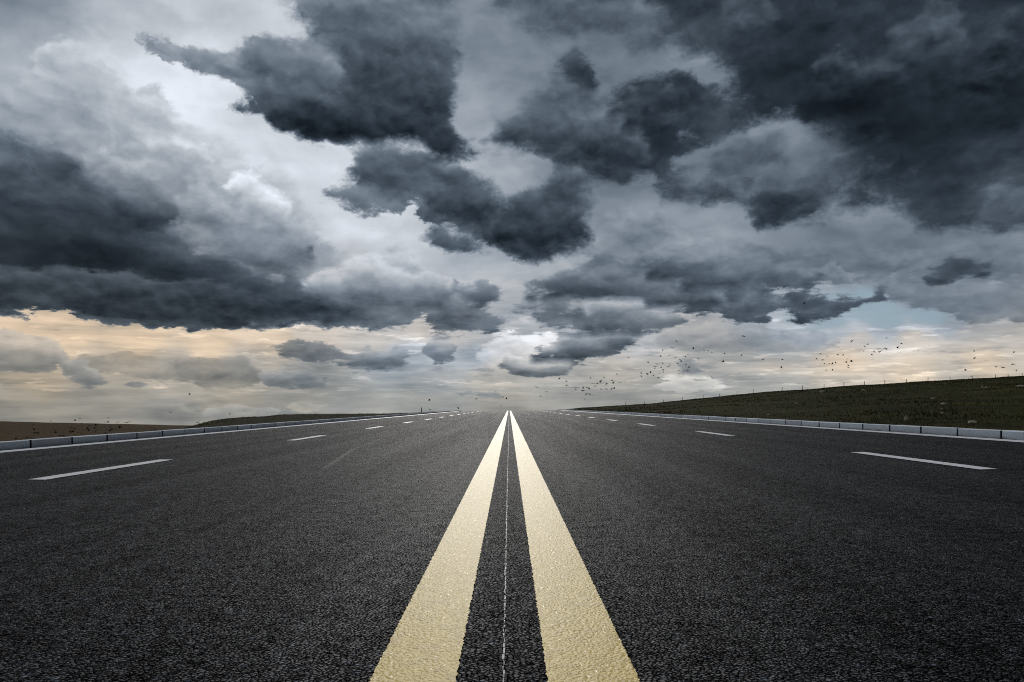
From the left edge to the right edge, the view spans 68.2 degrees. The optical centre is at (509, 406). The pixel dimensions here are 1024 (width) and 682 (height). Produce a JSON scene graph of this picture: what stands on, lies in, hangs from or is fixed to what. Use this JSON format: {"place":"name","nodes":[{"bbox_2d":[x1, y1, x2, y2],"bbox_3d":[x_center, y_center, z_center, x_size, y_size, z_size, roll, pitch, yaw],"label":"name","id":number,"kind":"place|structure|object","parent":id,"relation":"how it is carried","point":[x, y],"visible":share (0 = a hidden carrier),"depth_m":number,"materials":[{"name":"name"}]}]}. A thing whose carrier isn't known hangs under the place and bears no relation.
{"place":"outdoors","nodes":[
{"label":"outdoors","id":0,"kind":"place"},
{"bbox_2d":[0,421,191,441],"bbox_3d":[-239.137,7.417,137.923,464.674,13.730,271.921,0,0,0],"label":"field","id":1,"kind":"structure","parent":0,"point":[20,430],"depth_m":94.69,"materials":[{"name":"plant"}]},
{"bbox_2d":[183,411,438,428],"bbox_3d":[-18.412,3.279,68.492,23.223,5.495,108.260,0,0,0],"label":"grassy hill","id":2,"kind":"structure","parent":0,"point":[260,420],"depth_m":40.31,"materials":[{"name":"green plant"}]},
{"bbox_2d":[0,410,1023,681],"bbox_3d":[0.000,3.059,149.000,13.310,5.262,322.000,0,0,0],"label":"road","id":3,"kind":"structure","parent":0,"point":[524,546],"depth_m":2.56,"materials":[{"name":"black asphalt"}]},
{"bbox_2d":[0,440,29,449],"bbox_3d":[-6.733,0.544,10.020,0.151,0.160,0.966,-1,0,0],"label":"kerb block","id":4,"kind":"structure","parent":3,"relation":"on","point":[16,444],"depth_m":10.18,"materials":[{"name":"concrete"}]},
{"bbox_2d":[26,437,70,447],"bbox_3d":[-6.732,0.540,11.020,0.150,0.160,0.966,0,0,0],"label":"kerb block","id":5,"kind":"structure","parent":3,"relation":"on","point":[44,442],"depth_m":10.96,"materials":[{"name":"concrete"}]},
{"bbox_2d":[71,435,105,443],"bbox_3d":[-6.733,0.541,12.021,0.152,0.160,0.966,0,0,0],"label":"kerb block","id":6,"kind":"structure","parent":3,"relation":"on","point":[86,439],"depth_m":11.96,"materials":[{"name":"concrete"}]},
{"bbox_2d":[101,433,135,440],"bbox_3d":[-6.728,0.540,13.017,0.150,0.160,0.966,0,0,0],"label":"kerb block","id":7,"kind":"structure","parent":3,"relation":"on","point":[117,436],"depth_m":12.94,"materials":[{"name":"concrete"}]},
{"bbox_2d":[133,431,161,438],"bbox_3d":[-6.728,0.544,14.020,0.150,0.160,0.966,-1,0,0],"label":"kerb block","id":8,"kind":"structure","parent":3,"relation":"on","point":[148,434],"depth_m":13.95,"materials":[{"name":"concrete"}]},
{"bbox_2d":[157,429,184,435],"bbox_3d":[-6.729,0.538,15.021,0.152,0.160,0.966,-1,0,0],"label":"kerb block","id":9,"kind":"structure","parent":3,"relation":"on","point":[173,432],"depth_m":14.98,"materials":[{"name":"concrete"}]},
{"bbox_2d":[185,428,203,433],"bbox_3d":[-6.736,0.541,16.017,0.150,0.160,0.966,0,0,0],"label":"kerb block","id":10,"kind":"structure","parent":3,"relation":"on","point":[193,430],"depth_m":16.04,"materials":[{"name":"concrete"}]},
{"bbox_2d":[204,427,221,432],"bbox_3d":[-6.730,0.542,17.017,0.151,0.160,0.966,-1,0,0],"label":"kerb block","id":11,"kind":"structure","parent":3,"relation":"on","point":[212,429],"depth_m":16.96,"materials":[{"name":"concrete"}]},
{"bbox_2d":[219,426,236,430],"bbox_3d":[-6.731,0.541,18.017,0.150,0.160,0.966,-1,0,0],"label":"kerb block","id":12,"kind":"structure","parent":3,"relation":"on","point":[227,428],"depth_m":17.93,"materials":[{"name":"concrete"}]},
{"bbox_2d":[234,425,250,429],"bbox_3d":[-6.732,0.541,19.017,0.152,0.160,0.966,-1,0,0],"label":"kerb block","id":13,"kind":"structure","parent":3,"relation":"on","point":[241,427],"depth_m":18.91,"materials":[{"name":"concrete"}]},
{"bbox_2d":[248,424,263,428],"bbox_3d":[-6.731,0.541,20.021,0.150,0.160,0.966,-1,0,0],"label":"kerb block","id":14,"kind":"structure","parent":3,"relation":"on","point":[253,426],"depth_m":19.92,"materials":[{"name":"concrete"}]},
{"bbox_2d":[262,423,274,427],"bbox_3d":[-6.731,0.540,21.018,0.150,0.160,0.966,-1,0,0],"label":"kerb block","id":15,"kind":"structure","parent":3,"relation":"on","point":[266,425],"depth_m":20.92,"materials":[{"name":"concrete"}]},
{"bbox_2d":[275,422,284,426],"bbox_3d":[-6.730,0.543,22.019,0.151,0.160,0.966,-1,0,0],"label":"kerb block","id":16,"kind":"structure","parent":3,"relation":"on","point":[278,424],"depth_m":22.00,"materials":[{"name":"concrete"}]},
{"bbox_2d":[285,422,294,425],"bbox_3d":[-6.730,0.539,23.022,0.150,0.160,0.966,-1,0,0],"label":"kerb block","id":17,"kind":"structure","parent":3,"relation":"on","point":[289,423],"depth_m":22.90,"materials":[{"name":"concrete"}]},
{"bbox_2d":[291,421,303,424],"bbox_3d":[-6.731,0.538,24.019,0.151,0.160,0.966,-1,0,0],"label":"kerb block","id":18,"kind":"structure","parent":3,"relation":"on","point":[299,422],"depth_m":23.89,"materials":[{"name":"concrete"}]},
{"bbox_2d":[709,416,718,419],"bbox_3d":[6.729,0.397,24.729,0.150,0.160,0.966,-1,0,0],"label":"kerb block","id":19,"kind":"structure","parent":3,"relation":"on","point":[712,417],"depth_m":24.66,"materials":[{"name":"concrete"}]},
{"bbox_2d":[717,417,725,420],"bbox_3d":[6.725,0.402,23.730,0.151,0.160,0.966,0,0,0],"label":"kerb block","id":20,"kind":"structure","parent":3,"relation":"on","point":[722,418],"depth_m":23.57,"materials":[{"name":"concrete"}]},
{"bbox_2d":[726,417,738,420],"bbox_3d":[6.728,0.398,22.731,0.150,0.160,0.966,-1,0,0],"label":"kerb block","id":21,"kind":"structure","parent":3,"relation":"on","point":[730,418],"depth_m":22.63,"materials":[{"name":"concrete"}]},
{"bbox_2d":[736,418,746,421],"bbox_3d":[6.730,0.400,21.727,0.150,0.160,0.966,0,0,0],"label":"kerb block","id":22,"kind":"structure","parent":3,"relation":"on","point":[741,419],"depth_m":21.66,"materials":[{"name":"concrete"}]},
{"bbox_2d":[747,418,759,422],"bbox_3d":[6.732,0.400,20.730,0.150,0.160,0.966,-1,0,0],"label":"kerb block","id":23,"kind":"structure","parent":3,"relation":"on","point":[754,420],"depth_m":20.61,"materials":[{"name":"concrete"}]},
{"bbox_2d":[758,419,770,423],"bbox_3d":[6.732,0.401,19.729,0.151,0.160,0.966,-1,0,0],"label":"kerb block","id":24,"kind":"structure","parent":3,"relation":"on","point":[768,421],"depth_m":19.71,"materials":[{"name":"concrete"}]},
{"bbox_2d":[771,419,785,424],"bbox_3d":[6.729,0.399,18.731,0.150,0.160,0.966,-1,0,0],"label":"kerb block","id":25,"kind":"structure","parent":3,"relation":"on","point":[776,421],"depth_m":18.75,"materials":[{"name":"concrete"}]},
{"bbox_2d":[786,420,803,425],"bbox_3d":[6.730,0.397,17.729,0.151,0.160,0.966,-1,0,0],"label":"kerb block","id":26,"kind":"structure","parent":3,"relation":"on","point":[794,422],"depth_m":17.64,"materials":[{"name":"concrete"}]},
{"bbox_2d":[802,421,822,426],"bbox_3d":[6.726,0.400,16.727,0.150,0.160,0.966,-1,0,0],"label":"kerb block","id":27,"kind":"structure","parent":3,"relation":"on","point":[812,423],"depth_m":16.64,"materials":[{"name":"concrete"}]},
{"bbox_2d":[820,422,840,427],"bbox_3d":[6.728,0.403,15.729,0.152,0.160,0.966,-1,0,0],"label":"kerb block","id":28,"kind":"structure","parent":3,"relation":"on","point":[831,424],"depth_m":15.65,"materials":[{"name":"concrete"}]},
{"bbox_2d":[840,423,864,429],"bbox_3d":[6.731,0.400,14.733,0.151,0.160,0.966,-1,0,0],"label":"kerb block","id":29,"kind":"structure","parent":3,"relation":"on","point":[852,425],"depth_m":14.66,"materials":[{"name":"concrete"}]},
{"bbox_2d":[863,424,889,430],"bbox_3d":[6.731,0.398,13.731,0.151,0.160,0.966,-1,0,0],"label":"kerb block","id":30,"kind":"structure","parent":3,"relation":"on","point":[881,427],"depth_m":13.70,"materials":[{"name":"concrete"}]},
{"bbox_2d":[890,425,921,432],"bbox_3d":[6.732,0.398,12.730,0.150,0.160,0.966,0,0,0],"label":"kerb block","id":31,"kind":"structure","parent":3,"relation":"on","point":[906,428],"depth_m":12.70,"materials":[{"name":"concrete"}]},
{"bbox_2d":[922,426,960,435],"bbox_3d":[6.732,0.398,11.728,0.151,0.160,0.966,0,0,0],"label":"kerb block","id":32,"kind":"structure","parent":3,"relation":"on","point":[940,430],"depth_m":11.67,"materials":[{"name":"concrete"}]},
{"bbox_2d":[958,428,1002,438],"bbox_3d":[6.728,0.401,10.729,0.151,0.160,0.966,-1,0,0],"label":"kerb block","id":33,"kind":"structure","parent":3,"relation":"on","point":[986,433],"depth_m":10.67,"materials":[{"name":"concrete"}]},
{"bbox_2d":[1002,430,1023,439],"bbox_3d":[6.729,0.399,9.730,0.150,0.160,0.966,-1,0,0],"label":"kerb block","id":34,"kind":"structure","parent":3,"relation":"on","point":[1013,434],"depth_m":10.00,"materials":[{"name":"concrete"}]},
{"bbox_2d":[0,0,1023,425],"label":"sky","id":35,"kind":"structure","parent":0,"point":[245,208],"materials":[{"name":"grey"}]},
{"bbox_2d":[568,376,1023,430],"bbox_3d":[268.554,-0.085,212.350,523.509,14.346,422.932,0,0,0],"label":"hill","id":36,"kind":"structure","parent":0,"point":[763,411],"depth_m":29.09,"materials":[{"name":"green plant"}]},
{"bbox_2d":[625,373,1023,403],"bbox_3d":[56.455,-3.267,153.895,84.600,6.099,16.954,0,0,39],"label":"wire fence","id":37,"kind":"object","parent":36,"relation":"on","point":[831,385],"visible":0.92,"depth_m":142.25,"materials":[{"name":"grey metal"}]}
]}

